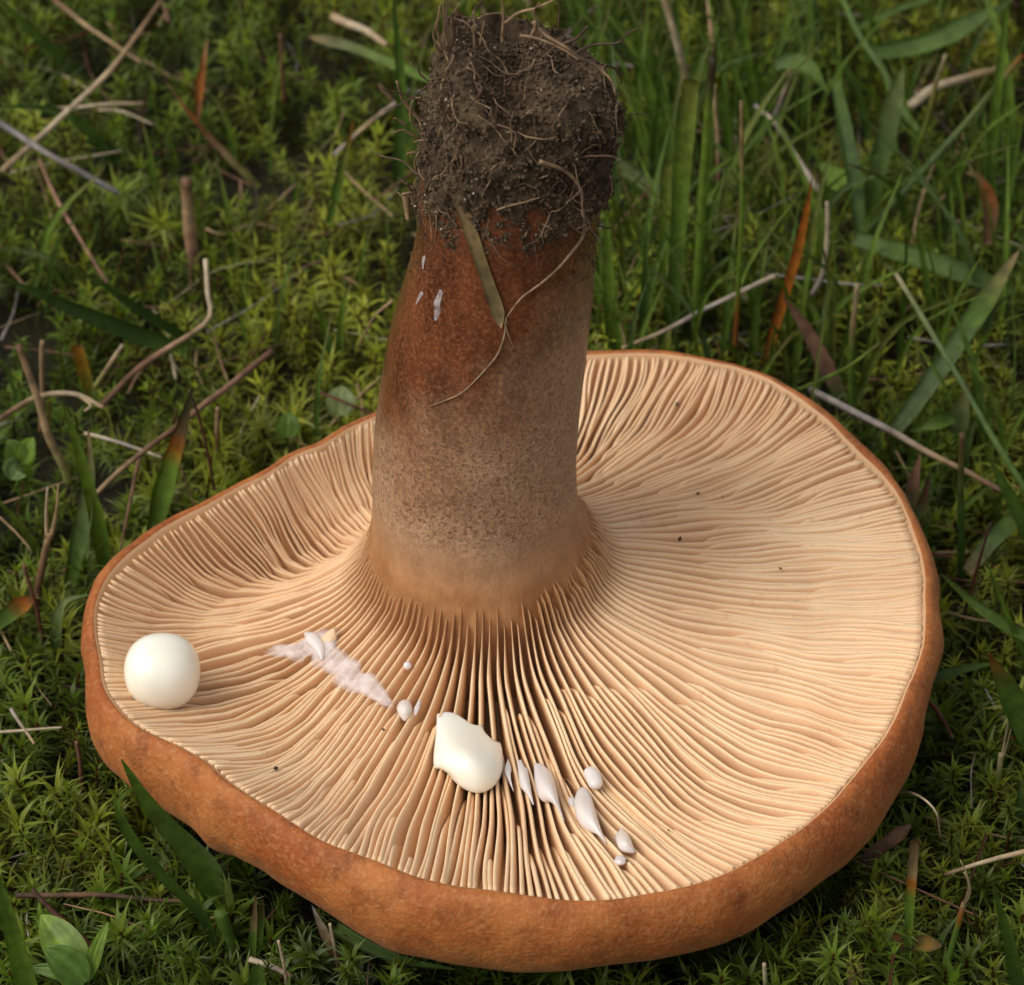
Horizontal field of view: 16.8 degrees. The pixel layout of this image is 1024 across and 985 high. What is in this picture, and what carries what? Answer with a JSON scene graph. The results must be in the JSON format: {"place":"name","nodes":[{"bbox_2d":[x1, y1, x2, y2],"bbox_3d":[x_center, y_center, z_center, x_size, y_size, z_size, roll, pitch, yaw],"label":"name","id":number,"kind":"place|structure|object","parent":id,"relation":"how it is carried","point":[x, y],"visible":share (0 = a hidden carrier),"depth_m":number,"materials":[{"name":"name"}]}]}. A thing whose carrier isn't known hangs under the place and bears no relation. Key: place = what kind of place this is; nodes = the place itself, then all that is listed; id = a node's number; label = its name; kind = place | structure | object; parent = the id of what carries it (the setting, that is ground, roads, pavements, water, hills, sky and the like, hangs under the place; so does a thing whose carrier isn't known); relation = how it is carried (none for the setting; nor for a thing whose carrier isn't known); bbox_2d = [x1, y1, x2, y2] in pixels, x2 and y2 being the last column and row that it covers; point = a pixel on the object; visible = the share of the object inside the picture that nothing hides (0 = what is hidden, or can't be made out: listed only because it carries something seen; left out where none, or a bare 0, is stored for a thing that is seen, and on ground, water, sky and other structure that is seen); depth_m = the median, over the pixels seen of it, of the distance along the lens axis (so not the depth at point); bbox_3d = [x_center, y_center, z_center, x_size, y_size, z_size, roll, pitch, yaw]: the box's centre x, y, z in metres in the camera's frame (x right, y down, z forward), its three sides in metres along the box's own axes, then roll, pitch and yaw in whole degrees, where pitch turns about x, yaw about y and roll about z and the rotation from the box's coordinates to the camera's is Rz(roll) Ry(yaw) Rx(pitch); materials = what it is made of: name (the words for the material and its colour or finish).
{"place":"outdoors","nodes":[
{"label":"outdoors","id":0,"kind":"place"},
{"bbox_2d":[0,0,1023,973],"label":"grass","id":1,"kind":"structure","parent":0,"point":[604,28],"depth_m":0.46,"materials":[{"name":"plant"}]},
{"bbox_2d":[0,0,1023,984],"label":"ground","id":2,"kind":"structure","parent":0,"point":[114,489],"depth_m":0.48,"materials":[{"name":"plant"}]},
{"bbox_2d":[0,248,74,285],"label":"grass blade","id":3,"kind":"object","parent":2,"relation":"on","point":[60,266],"visible":1,"depth_m":0.46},
{"bbox_2d":[38,340,45,433],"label":"dry stalk","id":4,"kind":"object","parent":2,"relation":"on","point":[41,370],"visible":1,"depth_m":0.43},
{"bbox_2d":[15,344,73,485],"bbox_3d":[-0.057,-0.009,0.423,0.006,0.020,0.003,0,41,0],"label":"dry stalk","id":5,"kind":"object","parent":2,"relation":"on","point":[58,457],"visible":1,"depth_m":0.42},
{"bbox_2d":[0,104,119,167],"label":"grass blade","id":6,"kind":"object","parent":2,"relation":"on","point":[88,130],"visible":1,"depth_m":0.47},
{"bbox_2d":[0,120,119,194],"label":"twig","id":7,"kind":"object","parent":2,"relation":"on","point":[39,148],"visible":1,"depth_m":0.46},
{"bbox_2d":[71,344,94,396],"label":"grass blade","id":8,"kind":"object","parent":2,"relation":"on","point":[81,364],"depth_m":0.43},
{"bbox_2d":[69,267,192,344],"bbox_3d":[-0.049,-0.024,0.443,0.014,0.017,0.006,0,41,0],"label":"grass blade","id":9,"kind":"object","parent":2,"relation":"on","point":[156,320],"visible":1,"depth_m":0.45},
{"bbox_2d":[147,386,193,527],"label":"grass blade","id":10,"kind":"object","parent":2,"relation":"on","point":[162,491],"visible":0.97,"depth_m":0.42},
{"bbox_2d":[392,0,406,187],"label":"grass blade","id":11,"kind":"object","parent":2,"relation":"on","point":[399,144],"visible":0.92,"depth_m":0.46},
{"bbox_2d":[0,0,1023,486],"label":"moss","id":12,"kind":"object","parent":2,"relation":"on","point":[128,208],"visible":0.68,"depth_m":0.47,"materials":[{"name":"plant"}]},
{"bbox_2d":[37,158,109,283],"bbox_3d":[-0.058,-0.036,0.456,0.011,0.006,0.020,0,41,0],"label":"dry stalk","id":13,"kind":"object","parent":12,"relation":"on","point":[54,194],"visible":1,"depth_m":0.46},
{"bbox_2d":[0,0,163,173],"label":"dry stalk","id":14,"kind":"object","parent":12,"relation":"on","point":[37,139],"visible":1,"depth_m":0.47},
{"bbox_2d":[3,277,190,357],"bbox_3d":[-0.052,-0.022,0.440,0.022,0.020,0.010,0,41,0],"label":"grass blade","id":15,"kind":"object","parent":12,"relation":"on","point":[131,332],"visible":1,"depth_m":0.44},
{"bbox_2d":[52,0,142,63],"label":"dry stalk","id":16,"kind":"object","parent":12,"relation":"on","point":[67,10],"visible":1,"depth_m":0.49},
{"bbox_2d":[101,258,212,405],"bbox_3d":[-0.044,-0.020,0.436,0.004,0.011,0.021,26,47,27],"label":"dry stalk","id":17,"kind":"object","parent":12,"relation":"on","point":[121,384],"visible":1,"depth_m":0.44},
{"bbox_2d":[180,176,201,270],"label":"grass stalk","id":18,"kind":"object","parent":12,"relation":"on","point":[189,227],"depth_m":0.46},
{"bbox_2d":[194,36,207,120],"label":"grass blade","id":19,"kind":"object","parent":12,"relation":"on","point":[199,86],"visible":1,"depth_m":0.48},
{"bbox_2d":[164,80,260,188],"bbox_3d":[-0.040,-0.048,0.466,0.012,0.020,0.003,0,41,0],"label":"grass blade","id":20,"kind":"object","parent":12,"relation":"on","point":[231,160],"visible":1,"depth_m":0.47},
{"bbox_2d":[326,120,353,224],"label":"grass blade","id":21,"kind":"object","parent":12,"relation":"on","point":[336,190],"visible":1,"depth_m":0.46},
{"bbox_2d":[330,12,388,47],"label":"dry stalk","id":22,"kind":"object","parent":12,"relation":"on","point":[335,17],"visible":1,"depth_m":0.49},
{"bbox_2d":[308,35,429,82],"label":"grass blade","id":23,"kind":"object","parent":12,"relation":"on","point":[358,49],"visible":0.88,"depth_m":0.48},
{"bbox_2d":[603,210,619,350],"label":"grass blade","id":24,"kind":"object","parent":12,"relation":"on","point":[608,281],"visible":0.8,"depth_m":0.43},
{"bbox_2d":[612,158,671,207],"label":"grass blade","id":25,"kind":"object","parent":12,"relation":"on","point":[633,169],"visible":0.54,"depth_m":0.46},
{"bbox_2d":[638,228,648,349],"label":"grass blade","id":26,"kind":"object","parent":12,"relation":"on","point":[644,308],"visible":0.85,"depth_m":0.44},
{"bbox_2d":[637,46,673,171],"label":"grass blade","id":27,"kind":"object","parent":12,"relation":"on","point":[650,96],"visible":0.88,"depth_m":0.46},
{"bbox_2d":[658,160,671,317],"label":"grass blade","id":28,"kind":"object","parent":12,"relation":"on","point":[665,187],"visible":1,"depth_m":0.44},
{"bbox_2d":[667,78,699,332],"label":"grass blade","id":29,"kind":"object","parent":12,"relation":"on","point":[685,136],"visible":1,"depth_m":0.43,"materials":[{"name":"plant"}]},
{"bbox_2d":[621,272,777,349],"bbox_3d":[0.024,-0.023,0.438,0.020,0.008,0.006,0,41,0],"label":"dry stalk","id":30,"kind":"object","parent":12,"relation":"on","point":[715,303],"visible":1,"depth_m":0.44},
{"bbox_2d":[731,100,743,363],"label":"grass stalk","id":31,"kind":"object","parent":12,"relation":"on","point":[738,283],"depth_m":0.43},
{"bbox_2d":[759,177,812,367],"bbox_3d":[0.034,-0.027,0.432,0.005,0.030,0.001,0,41,0],"label":"grass blade","id":32,"kind":"object","parent":12,"relation":"on","point":[791,271],"visible":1,"depth_m":0.43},
{"bbox_2d":[819,163,846,190],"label":"leaf","id":33,"kind":"object","parent":12,"relation":"on","point":[834,172],"visible":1,"depth_m":0.46,"materials":[{"name":"green plant"}]},
{"bbox_2d":[830,78,864,266],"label":"grass blade","id":34,"kind":"object","parent":12,"relation":"on","point":[850,156],"visible":1,"depth_m":0.46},
{"bbox_2d":[840,0,920,135],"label":"grass stalk","id":35,"kind":"object","parent":12,"relation":"on","point":[869,50],"depth_m":0.47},
{"bbox_2d":[864,66,903,223],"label":"grass blade","id":36,"kind":"object","parent":12,"relation":"on","point":[890,115],"visible":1,"depth_m":0.45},
{"bbox_2d":[857,0,930,28],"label":"grass blade","id":37,"kind":"object","parent":12,"relation":"on","point":[881,15],"visible":0.98,"depth_m":0.49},
{"bbox_2d":[917,212,934,315],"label":"grass blade","id":38,"kind":"object","parent":12,"relation":"on","point":[926,283],"visible":1,"depth_m":0.44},
{"bbox_2d":[910,53,947,164],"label":"grass stalk","id":39,"kind":"object","parent":12,"relation":"on","point":[926,120],"depth_m":0.46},
{"bbox_2d":[864,5,999,59],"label":"grass blade","id":40,"kind":"object","parent":12,"relation":"on","point":[954,30],"visible":0.99,"depth_m":0.48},
{"bbox_2d":[851,231,1017,292],"bbox_3d":[0.055,-0.030,0.449,0.021,0.005,0.010,0,41,0],"label":"grass blade","id":41,"kind":"object","parent":12,"relation":"on","point":[960,267],"visible":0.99,"depth_m":0.45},
{"bbox_2d":[864,53,1023,233],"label":"grass stalk","id":42,"kind":"object","parent":12,"relation":"on","point":[923,169],"depth_m":0.46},
{"bbox_2d":[907,66,995,109],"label":"dry stalk","id":43,"kind":"object","parent":12,"relation":"on","point":[917,99],"visible":0.91,"depth_m":0.48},
{"bbox_2d":[966,172,997,244],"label":"leaf","id":44,"kind":"object","parent":12,"relation":"on","point":[991,196],"visible":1,"depth_m":0.45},
{"bbox_2d":[999,114,1022,221],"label":"grass blade","id":45,"kind":"object","parent":12,"relation":"on","point":[1013,161],"visible":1,"depth_m":0.46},
{"bbox_2d":[0,373,1023,984],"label":"moss","id":46,"kind":"object","parent":2,"relation":"on","point":[62,827],"visible":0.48,"depth_m":0.38,"materials":[{"name":"plant"}]},
{"bbox_2d":[0,875,36,984],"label":"grass blade","id":47,"kind":"object","parent":46,"relation":"on","point":[22,971],"visible":1,"depth_m":0.35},
{"bbox_2d":[2,437,35,484],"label":"seedling","id":48,"kind":"object","parent":46,"relation":"on","point":[17,454],"visible":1,"depth_m":0.42,"materials":[{"name":"green plant"}]},
{"bbox_2d":[0,594,38,628],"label":"grass blade","id":49,"kind":"object","parent":46,"relation":"on","point":[13,610],"visible":1,"depth_m":0.40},
{"bbox_2d":[0,501,41,560],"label":"grass blade","id":50,"kind":"object","parent":46,"relation":"on","point":[31,541],"visible":1,"depth_m":0.41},
{"bbox_2d":[22,562,49,660],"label":"dry stalk","id":51,"kind":"object","parent":46,"relation":"on","point":[38,617],"visible":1,"depth_m":0.40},
{"bbox_2d":[32,484,58,606],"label":"dry stalk","id":52,"kind":"object","parent":46,"relation":"on","point":[42,565],"visible":1,"depth_m":0.41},
{"bbox_2d":[0,390,104,420],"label":"dry stalk","id":53,"kind":"object","parent":46,"relation":"on","point":[89,401],"visible":1,"depth_m":0.42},
{"bbox_2d":[49,594,88,666],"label":"grass blade","id":54,"kind":"object","parent":46,"relation":"on","point":[56,619],"visible":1,"depth_m":0.40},
{"bbox_2d":[32,914,107,984],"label":"seedling","id":55,"kind":"object","parent":46,"relation":"on","point":[71,957],"visible":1,"depth_m":0.36,"materials":[{"name":"green plant"}]},
{"bbox_2d":[63,427,94,586],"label":"grass blade","id":56,"kind":"object","parent":46,"relation":"on","point":[80,534],"visible":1,"depth_m":0.41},
{"bbox_2d":[61,397,110,570],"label":"grass blade","id":57,"kind":"object","parent":46,"relation":"on","point":[99,532],"visible":0.91,"depth_m":0.41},
{"bbox_2d":[15,892,195,903],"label":"twig","id":58,"kind":"object","parent":46,"relation":"on","point":[76,895],"visible":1,"depth_m":0.37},
{"bbox_2d":[114,789,221,965],"bbox_3d":[-0.035,0.040,0.358,0.009,0.032,0.005,0,41,0],"label":"grass blade","id":59,"kind":"object","parent":46,"relation":"on","point":[154,867],"visible":1,"depth_m":0.36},
{"bbox_2d":[121,758,224,912],"bbox_3d":[-0.035,0.037,0.363,0.010,0.029,0.003,0,41,0],"label":"grass blade","id":60,"kind":"object","parent":46,"relation":"on","point":[198,867],"visible":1,"depth_m":0.36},
{"bbox_2d":[96,348,274,550],"bbox_3d":[-0.042,-0.007,0.424,0.008,0.006,0.038,18,44,19],"label":"twig","id":61,"kind":"object","parent":46,"relation":"on","point":[244,373],"visible":1,"depth_m":0.42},
{"bbox_2d":[189,390,215,495],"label":"dry stalk","id":62,"kind":"object","parent":46,"relation":"on","point":[207,450],"visible":0.94,"depth_m":0.42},
{"bbox_2d":[185,830,225,888],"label":"grass blade","id":63,"kind":"object","parent":46,"relation":"on","point":[213,862],"visible":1,"depth_m":0.37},
{"bbox_2d":[210,907,244,971],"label":"grass stalk","id":64,"kind":"object","parent":46,"relation":"on","point":[220,917],"depth_m":0.36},
{"bbox_2d":[245,895,256,974],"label":"grass blade","id":65,"kind":"object","parent":46,"relation":"on","point":[251,945],"visible":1,"depth_m":0.36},
{"bbox_2d":[255,898,264,965],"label":"grass blade","id":66,"kind":"object","parent":46,"relation":"on","point":[260,921],"visible":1,"depth_m":0.37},
{"bbox_2d":[275,413,300,446],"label":"round leaf plant","id":67,"kind":"object","parent":46,"relation":"on","point":[287,425],"visible":1,"depth_m":0.43,"materials":[{"name":"green plant"}]},
{"bbox_2d":[312,906,343,966],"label":"grass blade","id":68,"kind":"object","parent":46,"relation":"on","point":[324,932],"visible":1,"depth_m":0.37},
{"bbox_2d":[326,386,355,425],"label":"round leaf plant","id":69,"kind":"object","parent":46,"relation":"on","point":[336,407],"visible":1,"depth_m":0.43,"materials":[{"name":"green plant"}]},
{"bbox_2d":[333,922,454,969],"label":"grass blade","id":70,"kind":"object","parent":46,"relation":"on","point":[369,946],"visible":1,"depth_m":0.37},
{"bbox_2d":[797,342,880,391],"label":"grass stalk","id":71,"kind":"object","parent":46,"relation":"on","point":[833,374],"depth_m":0.42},
{"bbox_2d":[848,282,859,415],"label":"grass stalk","id":72,"kind":"object","parent":46,"relation":"on","point":[851,378],"depth_m":0.43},
{"bbox_2d":[860,824,910,863],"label":"dead leaf","id":73,"kind":"object","parent":46,"relation":"on","point":[890,840],"visible":1,"depth_m":0.38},
{"bbox_2d":[864,933,941,951],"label":"dead leaf","id":74,"kind":"object","parent":46,"relation":"on","point":[929,944],"visible":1,"depth_m":0.36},
{"bbox_2d":[807,387,1001,493],"bbox_3d":[0.048,-0.006,0.421,0.028,0.004,0.002,26,47,27],"label":"twig","id":75,"kind":"object","parent":46,"relation":"on","point":[837,403],"visible":1,"depth_m":0.42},
{"bbox_2d":[903,838,918,980],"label":"grass blade","id":76,"kind":"object","parent":46,"relation":"on","point":[911,880],"visible":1,"depth_m":0.36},
{"bbox_2d":[905,453,920,511],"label":"grass blade","id":77,"kind":"object","parent":46,"relation":"on","point":[912,490],"visible":0.89,"depth_m":0.42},
{"bbox_2d":[914,474,929,520],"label":"grass blade","id":78,"kind":"object","parent":46,"relation":"on","point":[921,506],"visible":0.94,"depth_m":0.42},
{"bbox_2d":[909,411,954,431],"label":"leaf","id":79,"kind":"object","parent":46,"relation":"on","point":[939,420],"visible":1,"depth_m":0.42,"materials":[{"name":"green plant"}]},
{"bbox_2d":[889,250,1019,432],"bbox_3d":[0.056,-0.018,0.430,0.003,0.014,0.025,31,50,31],"label":"grass blade","id":80,"kind":"object","parent":46,"relation":"on","point":[976,313],"visible":1,"depth_m":0.43,"materials":[{"name":"plant"}]},
{"bbox_2d":[940,860,970,979],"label":"grass stalk","id":81,"kind":"object","parent":46,"relation":"on","point":[953,940],"depth_m":0.36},
{"bbox_2d":[894,273,1023,491],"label":"grass stalk","id":82,"kind":"object","parent":46,"relation":"on","point":[1015,473],"depth_m":0.41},
{"bbox_2d":[951,385,969,434],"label":"leaf","id":83,"kind":"object","parent":46,"relation":"on","point":[961,412],"visible":0.98,"depth_m":0.43,"materials":[{"name":"green plant"}]},
{"bbox_2d":[934,662,989,682],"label":"grass blade","id":84,"kind":"object","parent":46,"relation":"on","point":[946,673],"visible":0.9,"depth_m":0.40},
{"bbox_2d":[940,573,1023,641],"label":"grass blade","id":85,"kind":"object","parent":46,"relation":"on","point":[996,619],"visible":1,"depth_m":0.40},
{"bbox_2d":[943,849,1023,875],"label":"dry stalk","id":86,"kind":"object","parent":46,"relation":"on","point":[999,857],"visible":1,"depth_m":0.37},
{"bbox_2d":[992,722,1011,806],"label":"grass stalk","id":87,"kind":"object","parent":46,"relation":"on","point":[1001,755],"depth_m":0.38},
{"bbox_2d":[984,554,1023,657],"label":"grass blade","id":88,"kind":"object","parent":46,"relation":"on","point":[1011,624],"visible":1,"depth_m":0.40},
{"bbox_2d":[988,653,1023,750],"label":"grass blade","id":89,"kind":"object","parent":46,"relation":"on","point":[1010,692],"visible":1,"depth_m":0.38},
{"bbox_2d":[988,457,1023,540],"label":"grass blade","id":90,"kind":"object","parent":46,"relation":"on","point":[1014,504],"visible":1,"depth_m":0.40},
{"bbox_2d":[992,884,1023,984],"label":"grass blade","id":91,"kind":"object","parent":46,"relation":"on","point":[1014,968],"visible":1,"depth_m":0.34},
{"bbox_2d":[0,0,1023,984],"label":"plant litter","id":92,"kind":"object","parent":2,"relation":"on","point":[384,339],"visible":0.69,"depth_m":0.46,"materials":[{"name":"plant"}]},
{"bbox_2d":[81,0,943,972],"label":"mushroom","id":93,"kind":"object","parent":2,"relation":"on","point":[479,516],"visible":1,"depth_m":0.38,"materials":[{"name":"brown food"}]},
{"bbox_2d":[124,633,199,709],"bbox_3d":[-0.038,0.020,0.378,0.008,0.008,0.008,0,41,0],"label":"milk drop","id":94,"kind":"object","parent":93,"relation":"on","point":[161,671],"visible":1,"depth_m":0.38,"materials":[{"name":"liquid"}]},
{"bbox_2d":[304,632,324,658],"bbox_3d":[-0.022,0.017,0.385,0.003,0.001,0.005,0,41,0],"label":"milk drop","id":95,"kind":"object","parent":93,"relation":"on","point":[314,641],"visible":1,"depth_m":0.38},
{"bbox_2d":[275,633,389,702],"bbox_3d":[-0.019,0.019,0.383,0.020,0.003,0.006,28,48,28],"label":"milk smear","id":96,"kind":"object","parent":93,"relation":"on","point":[362,682],"visible":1,"depth_m":0.38},
{"bbox_2d":[433,712,502,792],"bbox_3d":[-0.005,0.027,0.371,0.008,0.004,0.011,0,41,0],"label":"milk drop","id":97,"kind":"object","parent":93,"relation":"on","point":[467,756],"visible":1,"depth_m":0.37,"materials":[{"name":"liquid"}]},
{"bbox_2d":[454,196,504,327],"bbox_3d":[-0.003,-0.023,0.352,0.005,0.015,0.003,0,41,0],"label":"straw","id":98,"kind":"object","parent":93,"relation":"on","point":[494,301],"visible":1,"depth_m":0.35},
{"bbox_2d":[517,760,533,804],"bbox_3d":[0.001,0.031,0.369,0.002,0.001,0.007,0,41,0],"label":"milk drop","id":99,"kind":"object","parent":93,"relation":"on","point":[524,780],"visible":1,"depth_m":0.37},
{"bbox_2d":[534,763,563,819],"bbox_3d":[0.004,0.032,0.368,0.003,0.002,0.009,0,41,0],"label":"milk drop","id":100,"kind":"object","parent":93,"relation":"on","point":[546,787],"visible":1,"depth_m":0.37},
{"bbox_2d":[574,787,605,843],"bbox_3d":[0.008,0.034,0.366,0.003,0.002,0.009,0,41,0],"label":"milk drop","id":101,"kind":"object","parent":93,"relation":"on","point":[586,813],"visible":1,"depth_m":0.36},
{"bbox_2d":[584,766,602,789],"bbox_3d":[0.009,0.030,0.370,0.002,0.001,0.003,0,41,0],"label":"milk drop","id":102,"kind":"object","parent":93,"relation":"on","point":[592,776],"visible":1,"depth_m":0.37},
{"bbox_2d":[615,828,634,853],"bbox_3d":[0.012,0.036,0.362,0.002,0.002,0.005,0,41,0],"label":"milk drop","id":103,"kind":"object","parent":93,"relation":"on","point":[624,843],"visible":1,"depth_m":0.36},
{"bbox_2d":[661,0,687,82],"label":"dry stalk","id":104,"kind":"object","parent":2,"relation":"on","point":[672,25],"visible":0.83,"depth_m":0.47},
{"bbox_2d":[691,27,718,339],"bbox_3d":[0.024,-0.038,0.433,0.002,0.048,0.002,0,41,0],"label":"grass stalk","id":105,"kind":"object","parent":2,"relation":"on","point":[698,273],"depth_m":0.43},
{"bbox_2d":[713,84,720,183],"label":"dry stalk","id":106,"kind":"object","parent":2,"relation":"on","point":[718,162],"visible":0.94,"depth_m":0.46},
{"bbox_2d":[739,0,759,136],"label":"grass blade","id":107,"kind":"object","parent":2,"relation":"on","point":[752,97],"visible":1,"depth_m":0.47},
{"bbox_2d":[773,52,827,93],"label":"leaf","id":108,"kind":"object","parent":2,"relation":"on","point":[783,61],"visible":1,"depth_m":0.47,"materials":[{"name":"green plant"}]},
{"bbox_2d":[792,201,829,316],"bbox_3d":[0.038,-0.029,0.440,0.004,0.019,0.001,0,41,0],"label":"dry stalk","id":109,"kind":"object","parent":2,"relation":"on","point":[816,287],"visible":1,"depth_m":0.44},
{"bbox_2d":[782,295,846,399],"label":"grass blade","id":110,"kind":"object","parent":2,"relation":"on","point":[825,362],"visible":1,"depth_m":0.43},
{"bbox_2d":[957,432,965,582],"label":"grass stalk","id":111,"kind":"object","parent":2,"relation":"on","point":[961,519],"depth_m":0.41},
{"bbox_2d":[963,511,1016,574],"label":"grass blade","id":112,"kind":"object","parent":2,"relation":"on","point":[1003,528],"visible":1,"depth_m":0.41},
{"bbox_2d":[985,0,1009,183],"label":"grass blade","id":113,"kind":"object","parent":2,"relation":"on","point":[994,114],"visible":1,"depth_m":0.46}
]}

